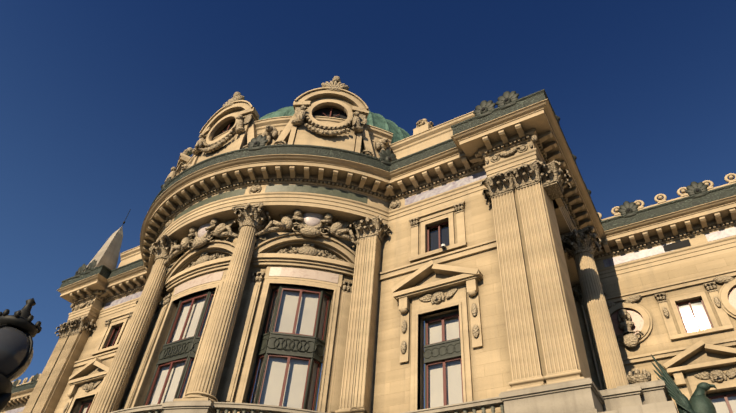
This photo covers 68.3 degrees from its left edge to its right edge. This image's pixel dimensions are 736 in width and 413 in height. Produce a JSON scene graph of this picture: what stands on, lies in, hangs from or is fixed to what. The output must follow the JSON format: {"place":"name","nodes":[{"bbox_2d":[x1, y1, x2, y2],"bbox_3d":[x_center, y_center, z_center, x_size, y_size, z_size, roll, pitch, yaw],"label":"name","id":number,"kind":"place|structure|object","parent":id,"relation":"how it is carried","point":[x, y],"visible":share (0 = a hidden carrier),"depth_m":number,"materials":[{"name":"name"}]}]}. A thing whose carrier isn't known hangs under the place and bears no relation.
{"place":"outdoors","nodes":[
{"label":"outdoors","id":0,"kind":"place"},
{"bbox_2d":[259,106,409,143],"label":"dome","id":1,"kind":"structure","parent":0,"point":[380,122],"depth_m":33.79,"materials":[{"name":"green metal"}]},
{"bbox_2d":[0,0,735,410],"label":"sky","id":2,"kind":"structure","parent":0,"point":[100,100],"materials":[{"name":"blue"}]},
{"label":"ground","id":3,"kind":"structure","parent":0,"visible":0},
{"bbox_2d":[0,298,41,411],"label":"street lamp","id":4,"kind":"object","parent":3,"relation":"on","point":[19,330],"visible":1,"depth_m":4.11,"materials":[{"name":"metal"}]},
{"bbox_2d":[43,180,618,412],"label":"pavilion walls","id":5,"kind":"structure","parent":3,"relation":"on","point":[491,369],"depth_m":21.60,"materials":[{"name":"beige stone"}]},
{"bbox_2d":[22,183,628,412],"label":"columns","id":6,"kind":"structure","parent":5,"relation":"attached to","point":[561,365],"depth_m":21.33,"materials":[{"name":"beige stone"}]},
{"bbox_2d":[55,160,606,339],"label":"column capitals","id":7,"kind":"object","parent":6,"relation":"on","point":[552,176],"visible":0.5,"depth_m":25.25,"materials":[{"name":"beige stone"}]},
{"bbox_2d":[110,378,604,412],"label":"balustrade","id":8,"kind":"object","parent":5,"relation":"attached to","point":[584,395],"visible":1,"depth_m":16.55,"materials":[{"name":"beige stone"}]},
{"bbox_2d":[0,99,735,412],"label":"cornice","id":9,"kind":"structure","parent":5,"relation":"on","point":[351,192],"depth_m":26.58,"materials":[{"name":"beige stone"}]},
{"bbox_2d":[84,209,130,271],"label":"spire","id":10,"kind":"structure","parent":9,"relation":"on","point":[107,255],"depth_m":39.05,"materials":[{"name":"beige stone"}]},
{"bbox_2d":[11,89,735,393],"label":"bronze roof cresting","id":11,"kind":"object","parent":9,"relation":"on","point":[508,102],"visible":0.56,"depth_m":27.04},
{"bbox_2d":[12,87,735,385],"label":"attic dormers","id":12,"kind":"object","parent":5,"relation":"on","point":[426,134],"visible":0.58,"depth_m":29.52,"materials":[{"name":"beige stone"}]},
{"bbox_2d":[164,76,390,182],"bbox_3d":[-7.086,-3.274,32.383,16.909,6.543,5.200,-20,-48,25],"label":"roof sculpture","id":13,"kind":"object","parent":12,"relation":"attached to","point":[358,119],"visible":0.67,"depth_m":29.32,"materials":[{"name":"beige stone"}]},
{"bbox_2d":[62,200,735,412],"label":"window surrounds","id":14,"kind":"object","parent":5,"relation":"attached to","point":[296,270],"visible":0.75,"depth_m":23.86,"materials":[{"name":"beige stone"}]},
{"bbox_2d":[63,202,735,412],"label":"facade sculpture","id":15,"kind":"object","parent":5,"relation":"attached to","point":[312,224],"visible":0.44,"depth_m":25.43,"materials":[{"name":"stone"}]},
{"bbox_2d":[78,221,735,412],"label":"window frames","id":16,"kind":"structure","parent":5,"relation":"attached to","point":[293,345],"depth_m":22.28,"materials":[{"name":"brown wood"}]},
{"bbox_2d":[81,107,735,412],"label":"window glazing","id":17,"kind":"structure","parent":5,"relation":"attached to","point":[294,386],"depth_m":22.54,"materials":[{"name":"white glass"}]},
{"bbox_2d":[599,369,678,412],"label":"pedestal","id":18,"kind":"object","parent":5,"relation":"on","point":[642,392],"visible":1,"depth_m":16.16,"materials":[{"name":"stone"}]},
{"bbox_2d":[573,251,735,411],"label":"wall","id":19,"kind":"structure","parent":3,"relation":"on","point":[657,339],"depth_m":25.80,"materials":[{"name":"stone"}]},
{"bbox_3d":[9.341,9.868,12.734,1.440,8.050,1.440,-20,-48,25],"label":"eagle pedestal","id":20,"kind":"object","parent":3,"relation":"on","visible":0},
{"bbox_2d":[650,353,716,412],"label":"eagle statue","id":21,"kind":"object","parent":20,"relation":"on","point":[698,401],"visible":1,"depth_m":16.16,"materials":[{"name":"green metal"}]}
]}

